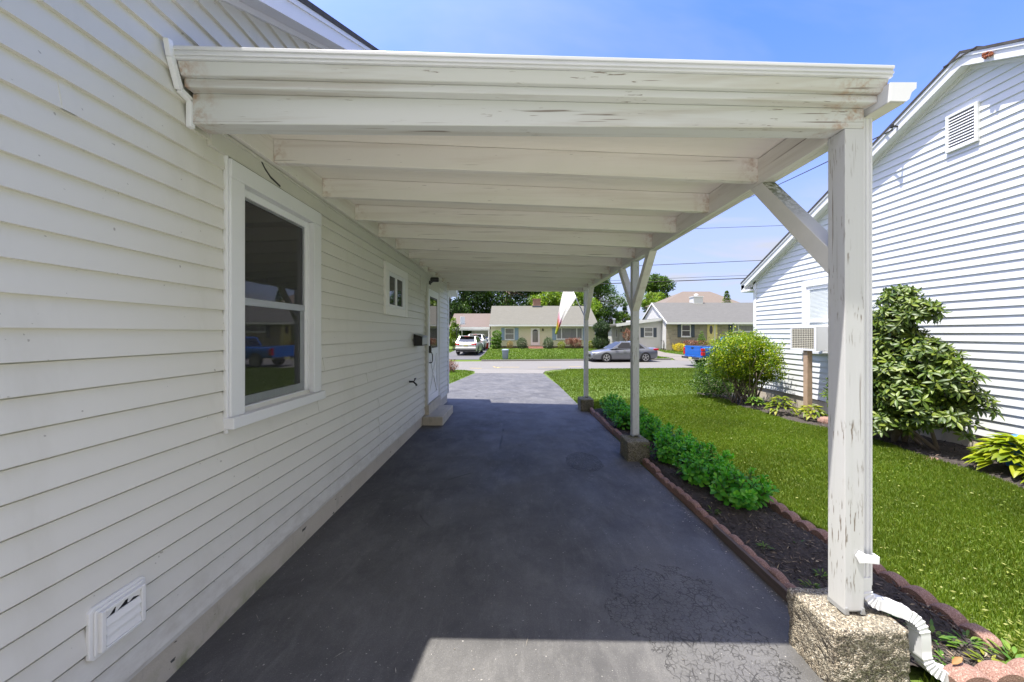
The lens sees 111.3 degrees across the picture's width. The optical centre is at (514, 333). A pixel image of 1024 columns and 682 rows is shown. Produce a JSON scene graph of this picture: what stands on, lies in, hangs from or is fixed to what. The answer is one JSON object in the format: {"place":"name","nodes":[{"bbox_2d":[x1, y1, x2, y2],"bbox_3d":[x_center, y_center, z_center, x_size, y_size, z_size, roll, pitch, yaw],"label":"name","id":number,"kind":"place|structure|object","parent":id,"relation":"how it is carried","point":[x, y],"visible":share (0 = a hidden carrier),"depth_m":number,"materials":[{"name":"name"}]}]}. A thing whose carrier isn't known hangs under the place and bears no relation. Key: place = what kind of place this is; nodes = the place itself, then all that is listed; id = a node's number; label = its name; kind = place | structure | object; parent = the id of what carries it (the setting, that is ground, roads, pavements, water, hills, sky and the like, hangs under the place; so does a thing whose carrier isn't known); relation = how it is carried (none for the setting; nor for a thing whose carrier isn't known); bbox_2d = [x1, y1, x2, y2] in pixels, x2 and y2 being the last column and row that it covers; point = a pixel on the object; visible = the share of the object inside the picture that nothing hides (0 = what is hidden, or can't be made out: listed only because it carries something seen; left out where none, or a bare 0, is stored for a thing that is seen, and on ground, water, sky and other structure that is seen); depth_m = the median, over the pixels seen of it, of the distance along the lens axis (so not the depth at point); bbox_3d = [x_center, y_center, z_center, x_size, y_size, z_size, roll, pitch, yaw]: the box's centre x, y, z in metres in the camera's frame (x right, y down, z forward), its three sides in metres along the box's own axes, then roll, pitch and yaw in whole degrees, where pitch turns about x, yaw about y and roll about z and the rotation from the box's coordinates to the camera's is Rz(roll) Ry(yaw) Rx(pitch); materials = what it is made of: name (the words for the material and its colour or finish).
{"place":"outdoors","nodes":[
{"label":"outdoors","id":0,"kind":"place"},
{"bbox_2d":[449,369,472,383],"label":"lawn","id":1,"kind":"structure","parent":0,"point":[461,372],"depth_m":16.23,"materials":[{"name":"green plant"}]},
{"bbox_2d":[449,349,487,358],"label":"driveway","id":2,"kind":"structure","parent":0,"point":[462,355],"depth_m":29.50,"materials":[{"name":"grey concrete"}]},
{"bbox_2d":[455,335,483,354],"bbox_3d":[-3.982,1.019,31.550,2.240,1.635,4.700,0,0,2],"label":"parked suv","id":3,"kind":"object","parent":2,"relation":"on","point":[463,343],"visible":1,"depth_m":29.50,"materials":[{"name":"silver metal"}]},
{"bbox_2d":[468,334,488,349],"bbox_3d":[-3.951,0.887,37.250,2.240,1.635,4.700,0,0,1],"label":"parked suv","id":4,"kind":"object","parent":2,"relation":"on","point":[482,337],"visible":0.45,"depth_m":35.64,"materials":[{"name":"white paint"}]},
{"bbox_2d":[166,373,823,681],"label":"driveway","id":5,"kind":"structure","parent":0,"point":[382,610],"depth_m":2.23,"materials":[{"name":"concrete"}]},
{"bbox_2d":[423,405,452,424],"bbox_3d":[-1.400,1.555,6.480,0.350,0.250,1.000,0,0,0],"label":"concrete step","id":6,"kind":"object","parent":5,"relation":"on","point":[440,415],"visible":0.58,"depth_m":6.12,"materials":[{"name":"grey concrete"}]},
{"bbox_2d":[713,524,787,602],"bbox_3d":[1.601,1.545,2.290,0.028,0.070,0.981,0,0,-2],"label":"edging board","id":7,"kind":"object","parent":5,"relation":"on","point":[777,586],"visible":0.56,"depth_m":2.33,"materials":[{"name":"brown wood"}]},
{"bbox_2d":[205,413,786,680],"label":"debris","id":8,"kind":"object","parent":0,"point":[594,586],"visible":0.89,"depth_m":2.53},
{"bbox_2d":[450,360,745,368],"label":"street","id":9,"kind":"structure","parent":0,"point":[561,364],"depth_m":22.78,"materials":[{"name":"grey asphalt"}]},
{"bbox_2d":[588,341,658,361],"bbox_3d":[7.755,1.306,25.450,4.870,1.455,2.160,0,0,-5],"label":"parked sedan","id":10,"kind":"object","parent":9,"relation":"on","point":[618,350],"visible":0.77,"depth_m":24.63,"materials":[{"name":"grey paint"}]},
{"bbox_2d":[682,336,747,365],"bbox_3d":[13.754,1.111,21.750,5.992,1.845,2.400,0,0,-5],"label":"pickup truck","id":11,"kind":"object","parent":9,"relation":"on","point":[694,352],"visible":0.32,"depth_m":21.27,"materials":[{"name":"blue paint"}]},
{"bbox_2d":[309,0,1023,319],"label":"sky","id":12,"kind":"structure","parent":0,"point":[918,37],"materials":[{"name":"blue"}]},
{"bbox_2d":[600,278,744,283],"bbox_3d":[17.000,-4.336,28.000,58.002,2.263,0.068,0,0,0],"label":"overhead cable","id":13,"kind":"object","parent":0,"point":[679,280],"visible":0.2,"depth_m":27.97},
{"bbox_2d":[658,351,707,360],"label":"gravel driveway","id":14,"kind":"structure","parent":0,"point":[678,357],"depth_m":28.72,"materials":[{"name":"grey gravel"}]},
{"bbox_2d":[449,335,1023,681],"bbox_3d":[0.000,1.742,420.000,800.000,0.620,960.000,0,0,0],"label":"ground","id":15,"kind":"structure","parent":0,"point":[915,673],"depth_m":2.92,"materials":[{"name":"green plant"}]},
{"bbox_2d":[0,0,458,681],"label":"cream house","id":16,"kind":"structure","parent":15,"relation":"on","point":[224,384],"depth_m":1.55,"materials":[{"name":"white plastic"}]},
{"bbox_2d":[223,155,325,433],"bbox_3d":[-1.552,-0.208,2.330,0.098,1.497,0.913,0,0,0],"label":"window","id":17,"kind":"structure","parent":16,"relation":"in","point":[272,252],"depth_m":2.24,"materials":[{"name":"white plastic"}]},
{"bbox_2d":[383,261,407,317],"bbox_3d":[-1.547,-0.543,4.595,0.037,0.637,0.850,0,0,0],"label":"window","id":18,"kind":"structure","parent":16,"relation":"in","point":[395,280],"depth_m":4.51,"materials":[{"name":"white glass"}]},
{"bbox_2d":[414,334,427,345],"bbox_3d":[-1.476,0.100,5.540,0.143,0.190,0.336,0,0,0],"label":"mailbox","id":19,"kind":"object","parent":16,"relation":"attached to","point":[420,339],"visible":1,"depth_m":5.38,"materials":[{"name":"black paint"}]},
{"bbox_2d":[425,283,439,404],"bbox_3d":[-1.509,0.193,6.595,0.113,2.125,0.990,0,0,0],"label":"door","id":20,"kind":"structure","parent":16,"relation":"in","point":[432,294],"depth_m":6.49,"materials":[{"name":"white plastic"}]},
{"bbox_2d":[449,359,458,371],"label":"red leaf shrub","id":21,"kind":"object","parent":15,"relation":"on","point":[452,368],"visible":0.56,"depth_m":17.67,"materials":[{"name":"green plant"}]},
{"bbox_2d":[449,317,459,349],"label":"tall shrub","id":22,"kind":"object","parent":15,"relation":"on","point":[455,325],"visible":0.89,"depth_m":36.77,"materials":[{"name":"green plant"}]},
{"bbox_2d":[449,297,471,340],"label":"broadleaf tree","id":23,"kind":"object","parent":15,"relation":"on","point":[460,306],"visible":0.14,"depth_m":46.26,"materials":[{"name":"green plant"}]},
{"bbox_2d":[449,314,490,341],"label":"side carport","id":24,"kind":"object","parent":15,"relation":"on","point":[477,323],"visible":0.45,"depth_m":42.20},
{"bbox_2d":[451,291,499,314],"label":"broadleaf tree","id":25,"kind":"object","parent":15,"relation":"on","point":[476,298],"visible":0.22,"depth_m":50.72,"materials":[{"name":"green plant"}]},
{"bbox_2d":[490,330,501,348],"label":"spiral topiary","id":26,"kind":"object","parent":15,"relation":"on","point":[494,339],"visible":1,"depth_m":37.93,"materials":[{"name":"green plant"}]},
{"bbox_2d":[476,291,539,313],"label":"broadleaf tree","id":27,"kind":"object","parent":15,"relation":"on","point":[506,300],"visible":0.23,"depth_m":54.05,"materials":[{"name":"green plant"}]},
{"bbox_2d":[456,369,560,372],"bbox_3d":[-0.250,1.986,18.345,6.300,0.096,2.690,0,0,0],"label":"driveway apron","id":28,"kind":"object","parent":15,"relation":"on","point":[509,370],"visible":0.95,"depth_m":18.83,"materials":[{"name":"concrete"}]},
{"bbox_2d":[516,336,526,348],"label":"round shrub","id":29,"kind":"object","parent":15,"relation":"on","point":[520,345],"visible":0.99,"depth_m":38.36,"materials":[{"name":"green plant"}]},
{"bbox_2d":[512,291,561,305],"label":"broadleaf tree","id":30,"kind":"object","parent":15,"relation":"on","point":[537,292],"visible":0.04,"depth_m":56.81,"materials":[{"name":"green plant"}]},
{"bbox_2d":[489,299,597,347],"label":"yellow house","id":31,"kind":"structure","parent":15,"relation":"on","point":[535,325],"depth_m":39.79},
{"bbox_2d":[505,328,513,339],"bbox_3d":[-0.554,0.106,39.749,1.189,1.406,0.099,0,0,0],"label":"window","id":32,"kind":"structure","parent":31,"relation":"in","point":[509,332],"depth_m":39.78,"materials":[{"name":"white glass"}]},
{"bbox_2d":[531,328,539,344],"bbox_3d":[2.360,0.387,39.761,1.023,1.967,0.077,0,0,0],"label":"door","id":33,"kind":"structure","parent":31,"relation":"in","point":[535,332],"depth_m":39.73,"materials":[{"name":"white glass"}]},
{"bbox_2d":[556,327,582,339],"bbox_3d":[6.240,0.049,39.749,3.065,1.406,0.099,0,0,0],"label":"window","id":34,"kind":"structure","parent":31,"relation":"in","point":[563,333],"depth_m":39.78,"materials":[{"name":"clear glass"}]},
{"bbox_2d":[527,292,562,305],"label":"broadleaf tree","id":35,"kind":"object","parent":15,"relation":"on","point":[551,297],"visible":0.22,"depth_m":50.71,"materials":[{"name":"green plant"}]},
{"bbox_2d":[543,337,552,348],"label":"round shrub","id":36,"kind":"object","parent":15,"relation":"on","point":[546,340],"visible":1,"depth_m":38.37,"materials":[{"name":"green plant"}]},
{"bbox_2d":[449,348,684,359],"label":"lawn","id":37,"kind":"structure","parent":15,"relation":"on","point":[551,351],"depth_m":31.37,"materials":[{"name":"green plant"}]},
{"bbox_2d":[565,337,581,347],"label":"red maple shrub","id":38,"kind":"object","parent":15,"relation":"on","point":[573,341],"visible":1,"depth_m":38.48,"materials":[{"name":"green plant"}]},
{"bbox_2d":[481,358,670,360],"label":"kerb","id":39,"kind":"structure","parent":15,"relation":"on","point":[560,359],"depth_m":25.80,"materials":[{"name":"concrete"}]},
{"bbox_2d":[553,292,603,316],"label":"broadleaf tree","id":40,"kind":"object","parent":15,"relation":"on","point":[580,299],"visible":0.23,"depth_m":51.36,"materials":[{"name":"green plant"}]},
{"bbox_2d":[578,396,593,411],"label":"concrete pier","id":41,"kind":"structure","parent":15,"relation":"on","point":[585,403],"depth_m":7.40,"materials":[{"name":"grey concrete"}]},
{"bbox_2d":[575,278,627,323],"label":"broadleaf tree","id":42,"kind":"object","parent":15,"relation":"on","point":[600,291],"visible":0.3,"depth_m":56.14,"materials":[{"name":"green plant"}]},
{"bbox_2d":[592,321,610,348],"bbox_3d":[9.385,0.155,37.821,2.260,3.281,2.083,0,0,25],"label":"tiered evergreen","id":43,"kind":"object","parent":15,"relation":"on","point":[600,339],"visible":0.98,"depth_m":37.38,"materials":[{"name":"green plant"}]},
{"bbox_2d":[596,307,624,336],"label":"broadleaf tree","id":44,"kind":"object","parent":15,"relation":"on","point":[608,312],"visible":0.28,"depth_m":54.44,"materials":[{"name":"green plant"}]},
{"bbox_2d":[599,391,625,412],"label":"sedum plant","id":45,"kind":"object","parent":15,"relation":"on","point":[609,398],"visible":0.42,"depth_m":7.05,"materials":[{"name":"green plant"}]},
{"bbox_2d":[608,311,639,323],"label":"broadleaf tree","id":46,"kind":"object","parent":15,"relation":"on","point":[626,318],"visible":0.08,"depth_m":57.93,"materials":[{"name":"green plant"}]},
{"bbox_2d":[606,318,662,348],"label":"white wing","id":47,"kind":"structure","parent":15,"relation":"on","point":[649,332],"depth_m":37.19,"materials":[{"name":"white paint"}]},
{"bbox_2d":[644,327,652,336],"bbox_3d":[14.242,-0.098,37.150,1.037,1.080,0.099,0,0,0],"label":"window","id":48,"kind":"structure","parent":47,"relation":"in","point":[648,331],"depth_m":37.18,"materials":[{"name":"white glass"}]},
{"bbox_2d":[620,434,649,462],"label":"concrete pier","id":49,"kind":"structure","parent":15,"relation":"on","point":[633,448],"depth_m":4.30,"materials":[{"name":"grey concrete"}]},
{"bbox_2d":[642,458,660,475],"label":"edging stone","id":50,"kind":"object","parent":15,"relation":"on","point":[652,468],"visible":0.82,"depth_m":4.02,"materials":[{"name":"red concrete"}]},
{"bbox_2d":[641,291,665,309],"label":"broadleaf tree","id":51,"kind":"object","parent":15,"relation":"on","point":[654,297],"visible":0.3,"depth_m":70.24,"materials":[{"name":"green plant"}]},
{"bbox_2d":[639,414,671,440],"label":"sedum plant","id":52,"kind":"object","parent":15,"relation":"on","point":[648,428],"visible":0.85,"depth_m":5.03,"materials":[{"name":"green plant"}]},
{"bbox_2d":[641,272,676,311],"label":"broadleaf tree","id":53,"kind":"object","parent":15,"relation":"on","point":[656,287],"visible":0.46,"depth_m":73.67,"materials":[{"name":"green plant"}]},
{"bbox_2d":[655,473,675,492],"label":"edging stone","id":54,"kind":"object","parent":15,"relation":"on","point":[665,482],"visible":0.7,"depth_m":3.62,"materials":[{"name":"red concrete"}]},
{"bbox_2d":[652,424,697,444],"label":"sedum plant","id":55,"kind":"object","parent":15,"relation":"on","point":[679,432],"visible":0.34,"depth_m":4.64,"materials":[{"name":"green plant"}]},
{"bbox_2d":[672,341,683,350],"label":"yellow shrub","id":56,"kind":"object","parent":15,"relation":"on","point":[676,348],"visible":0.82,"depth_m":34.69,"materials":[{"name":"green plant"}]},
{"bbox_2d":[673,486,701,512],"bbox_3d":[1.602,1.575,3.252,0.055,0.165,0.394,-4,1,-3],"label":"edging stone","id":57,"kind":"object","parent":15,"relation":"on","point":[686,499],"visible":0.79,"depth_m":3.22,"materials":[{"name":"red concrete"}]},
{"bbox_2d":[646,291,739,308],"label":"brown roofed house","id":58,"kind":"structure","parent":15,"relation":"on","point":[708,297],"depth_m":62.11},
{"bbox_2d":[683,340,708,344],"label":"red shrub","id":59,"kind":"object","parent":15,"relation":"on","point":[693,341],"visible":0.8,"depth_m":34.78,"materials":[{"name":"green plant"}]},
{"bbox_2d":[641,294,752,350],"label":"stone house","id":60,"kind":"structure","parent":15,"relation":"on","point":[693,318],"depth_m":36.21,"materials":[{"name":"brown stone"}]},
{"bbox_2d":[681,324,690,336],"bbox_3d":[17.614,-0.235,35.950,1.057,1.330,0.099,0,0,0],"label":"window","id":61,"kind":"structure","parent":60,"relation":"in","point":[685,328],"depth_m":35.98,"materials":[{"name":"white glass"}]},
{"bbox_2d":[707,324,716,344],"bbox_3d":[20.314,0.314,35.962,1.029,2.531,0.074,0,0,0],"label":"door","id":62,"kind":"structure","parent":60,"relation":"in","point":[711,328],"depth_m":35.94,"materials":[{"name":"beige paint"}]},
{"bbox_2d":[733,324,752,331],"bbox_3d":[23.529,-0.492,35.950,2.291,0.816,0.099,0,0,0],"label":"window","id":63,"kind":"structure","parent":60,"relation":"in","point":[741,327],"depth_m":35.98,"materials":[{"name":"white glass"}]},
{"bbox_2d":[695,508,730,534],"bbox_3d":[1.615,1.588,2.861,0.055,0.165,0.394,1,0,-4],"label":"edging stone","id":64,"kind":"object","parent":15,"relation":"on","point":[702,514],"visible":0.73,"depth_m":2.88,"materials":[{"name":"red concrete"}]},
{"bbox_2d":[687,354,740,398],"bbox_3d":[4.852,1.011,8.371,1.280,1.117,1.160,0,0,-24],"label":"dark shrub","id":65,"kind":"object","parent":15,"relation":"on","point":[715,386],"visible":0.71,"depth_m":8.30,"materials":[{"name":"green plant"}]},
{"bbox_2d":[722,290,732,302],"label":"pointed conifer","id":66,"kind":"object","parent":15,"relation":"on","point":[726,294],"visible":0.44,"depth_m":46.39,"materials":[{"name":"green plant"}]},
{"bbox_2d":[728,534,770,568],"bbox_3d":[1.636,1.585,2.455,0.055,0.165,0.394,1,0,-1],"label":"edging stone","id":67,"kind":"object","parent":15,"relation":"on","point":[750,551],"visible":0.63,"depth_m":2.43,"materials":[{"name":"red concrete"}]},
{"bbox_2d":[767,568,796,587],"bbox_3d":[1.650,1.574,2.054,0.055,0.165,0.394,-5,3,0],"label":"edging stone","id":68,"kind":"object","parent":15,"relation":"on","point":[780,576],"visible":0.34,"depth_m":2.15,"materials":[{"name":"red concrete"}]},
{"bbox_2d":[764,496,801,523],"bbox_3d":[2.312,1.576,3.049,0.075,0.185,0.382,2,3,0],"label":"edging stone","id":69,"kind":"object","parent":15,"relation":"on","point":[784,511],"visible":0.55,"depth_m":2.99,"materials":[{"name":"red concrete"}]},
{"bbox_2d":[594,408,1002,668],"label":"mulch","id":70,"kind":"object","parent":15,"relation":"on","point":[792,557],"visible":0.37,"depth_m":2.48,"materials":[{"name":"brown soil"}]},
{"bbox_2d":[602,398,628,419],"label":"sedum plant","id":71,"kind":"object","parent":70,"relation":"on","point":[613,408],"visible":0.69,"depth_m":6.44,"materials":[{"name":"green plant"}]},
{"bbox_2d":[610,407,646,429],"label":"sedum plant","id":72,"kind":"object","parent":70,"relation":"on","point":[622,421],"visible":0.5,"depth_m":5.68,"materials":[{"name":"green plant"}]},
{"bbox_2d":[621,404,654,417],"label":"sedum plant","id":73,"kind":"object","parent":70,"relation":"on","point":[641,412],"visible":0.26,"depth_m":5.99,"materials":[{"name":"green plant"}]},
{"bbox_2d":[644,430,692,463],"bbox_3d":[1.891,1.385,4.249,0.573,0.396,0.518,0,0,-26],"label":"sedum plant","id":74,"kind":"object","parent":70,"relation":"on","point":[669,448],"visible":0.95,"depth_m":4.14,"materials":[{"name":"green plant"}]},
{"bbox_2d":[670,449,728,486],"bbox_3d":[1.946,1.403,3.642,0.564,0.362,0.599,0,0,0],"label":"sedum plant","id":75,"kind":"object","parent":70,"relation":"on","point":[693,473],"visible":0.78,"depth_m":3.54,"materials":[{"name":"green plant"}]},
{"bbox_2d":[679,441,734,467],"bbox_3d":[2.170,1.399,3.945,0.577,0.369,0.511,0,0,27],"label":"sedum plant","id":76,"kind":"object","parent":70,"relation":"on","point":[697,446],"visible":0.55,"depth_m":3.91,"materials":[{"name":"green plant"}]},
{"bbox_2d":[704,462,778,509],"bbox_3d":[2.035,1.394,3.184,0.627,0.380,0.590,0,0,-38],"label":"sedum plant","id":77,"kind":"object","parent":70,"relation":"on","point":[736,492],"visible":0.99,"depth_m":3.10,"materials":[{"name":"green plant"}]},
{"bbox_2d":[903,619,963,655],"bbox_3d":[2.101,1.521,1.769,0.174,0.061,0.184,0,0,0],"label":"weed","id":78,"kind":"object","parent":70,"relation":"on","point":[942,636],"visible":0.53,"depth_m":1.74,"materials":[{"name":"green plant"}]},
{"bbox_2d":[952,657,962,663],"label":"fallen leaf","id":79,"kind":"object","parent":70,"relation":"on","point":[956,660],"visible":1,"depth_m":1.56,"materials":[{"name":"orange plant"}]},
{"bbox_2d":[945,629,996,653],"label":"weed","id":80,"kind":"object","parent":70,"relation":"on","point":[973,639],"visible":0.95,"depth_m":1.74,"materials":[{"name":"green plant"}]},
{"bbox_2d":[963,649,1004,663],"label":"weed","id":81,"kind":"object","parent":70,"relation":"on","point":[982,652],"visible":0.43,"depth_m":1.65,"materials":[{"name":"green plant"}]},
{"bbox_2d":[985,637,1023,663],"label":"weed","id":82,"kind":"object","parent":70,"relation":"on","point":[1006,644],"visible":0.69,"depth_m":1.68,"materials":[{"name":"green plant"}]},
{"bbox_2d":[803,350,811,417],"bbox_3d":[5.064,0.963,6.044,0.088,1.334,0.088,0,0,0],"label":"wooden post","id":83,"kind":"object","parent":15,"relation":"on","point":[807,378],"visible":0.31,"depth_m":6.00,"materials":[{"name":"beige wood"}]},
{"bbox_2d":[790,326,827,352],"bbox_3d":[5.278,0.106,6.066,0.564,0.458,0.555,0,0,0],"label":"air conditioner","id":84,"kind":"object","parent":83,"relation":"on","point":[809,338],"visible":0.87,"depth_m":5.93,"materials":[{"name":"beige plastic"}]},
{"bbox_2d":[795,520,827,543],"bbox_3d":[2.325,1.580,2.648,0.075,0.185,0.382,3,-2,-4],"label":"edging stone","id":85,"kind":"object","parent":15,"relation":"on","point":[807,526],"visible":0.35,"depth_m":2.69,"materials":[{"name":"red concrete"}]},
{"bbox_2d":[615,389,1023,655],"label":"clover","id":86,"kind":"object","parent":15,"relation":"on","point":[1011,643],"visible":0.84,"depth_m":2.15,"materials":[{"name":"green plant"}]},
{"bbox_2d":[816,416,827,423],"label":"field stone","id":87,"kind":"object","parent":15,"relation":"on","point":[823,419],"visible":0.36,"depth_m":5.57,"materials":[{"name":"pink stone"}]},
{"bbox_2d":[786,587,910,681],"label":"concrete pier","id":88,"kind":"structure","parent":15,"relation":"on","point":[829,641],"depth_m":1.55,"materials":[{"name":"beige concrete"}]},
{"bbox_2d":[163,37,948,681],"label":"carport","id":89,"kind":"object","parent":88,"relation":"on","point":[467,171],"visible":0.99,"depth_m":1.66,"materials":[{"name":"white wood"}]},
{"bbox_2d":[555,292,583,334],"bbox_3d":[1.252,-0.671,8.027,0.354,1.405,0.835,0,0,-22],"label":"garden flag","id":90,"kind":"object","parent":89,"relation":"attached to","point":[567,300],"visible":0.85,"depth_m":8.22,"materials":[{"name":"white fabric"}]},
{"bbox_2d":[696,392,1023,487],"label":"mulch","id":91,"kind":"object","parent":15,"relation":"on","point":[952,452],"visible":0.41,"depth_m":4.25,"materials":[{"name":"brown soil"}]},
{"bbox_2d":[703,323,789,404],"bbox_3d":[4.790,0.664,7.404,1.475,1.747,1.388,0,0,16],"label":"azalea bush","id":92,"kind":"object","parent":91,"relation":"on","point":[753,365],"visible":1,"depth_m":7.18,"materials":[{"name":"green plant"}]},
{"bbox_2d":[745,397,766,405],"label":"hosta plant","id":93,"kind":"object","parent":91,"relation":"on","point":[757,400],"visible":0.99,"depth_m":6.83,"materials":[{"name":"green plant"}]},
{"bbox_2d":[764,395,798,415],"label":"hosta plant","id":94,"kind":"object","parent":91,"relation":"on","point":[773,399],"visible":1,"depth_m":6.25,"materials":[{"name":"green plant"}]},
{"bbox_2d":[794,404,827,419],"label":"hosta plant","id":95,"kind":"object","parent":91,"relation":"on","point":[802,408],"visible":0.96,"depth_m":5.73,"materials":[{"name":"green plant"}]},
{"bbox_2d":[819,283,1004,450],"bbox_3d":[4.942,0.386,4.578,0.976,2.100,1.742,0,0,0],"label":"rhododendron","id":96,"kind":"object","parent":91,"relation":"on","point":[912,391],"visible":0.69,"depth_m":4.22,"materials":[{"name":"green plant"}]},
{"bbox_2d":[961,432,1023,477],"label":"hosta plant","id":97,"kind":"object","parent":91,"relation":"on","point":[982,454],"visible":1,"depth_m":3.53,"materials":[{"name":"green plant"}]},
{"bbox_2d":[992,434,1023,466],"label":"blue tub","id":98,"kind":"object","parent":91,"relation":"on","point":[1018,451],"visible":0.17,"depth_m":3.63,"materials":[{"name":"plastic"}]},
{"bbox_2d":[740,38,1023,449],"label":"white house","id":99,"kind":"structure","parent":15,"relation":"on","point":[948,190],"depth_m":4.46,"materials":[{"name":"white plastic"}]},
{"bbox_2d":[800,278,827,354],"bbox_3d":[5.572,-0.297,6.190,0.054,1.355,1.200,0,0,0],"label":"window","id":100,"kind":"structure","parent":99,"relation":"in","point":[814,293],"depth_m":6.48,"materials":[{"name":"white glass"}]},
{"bbox_2d":[749,129,892,197],"bbox_3d":[9.745,-6.075,15.995,0.018,6.365,23.675,0,0,22],"label":"service cable","id":101,"kind":"object","parent":99,"relation":"on","point":[823,163],"visible":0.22,"depth_m":7.48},
{"bbox_2d":[872,564,909,591],"bbox_3d":[2.331,1.572,2.281,0.075,0.185,0.382,2,0,-3],"label":"edging stone","id":102,"kind":"object","parent":15,"relation":"on","point":[890,576],"visible":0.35,"depth_m":2.15,"materials":[{"name":"red concrete"}]},
{"bbox_2d":[902,585,1005,660],"bbox_3d":[2.343,1.567,1.889,0.075,0.185,0.382,-3,3,-2],"label":"edging stone","id":103,"kind":"object","parent":15,"relation":"on","point":[927,598],"visible":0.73,"depth_m":1.85,"materials":[{"name":"red concrete"}]},
{"bbox_2d":[941,658,1023,681],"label":"edging stone","id":104,"kind":"object","parent":15,"relation":"on","point":[1012,670],"visible":0.99,"depth_m":1.53,"materials":[{"name":"pink concrete"}]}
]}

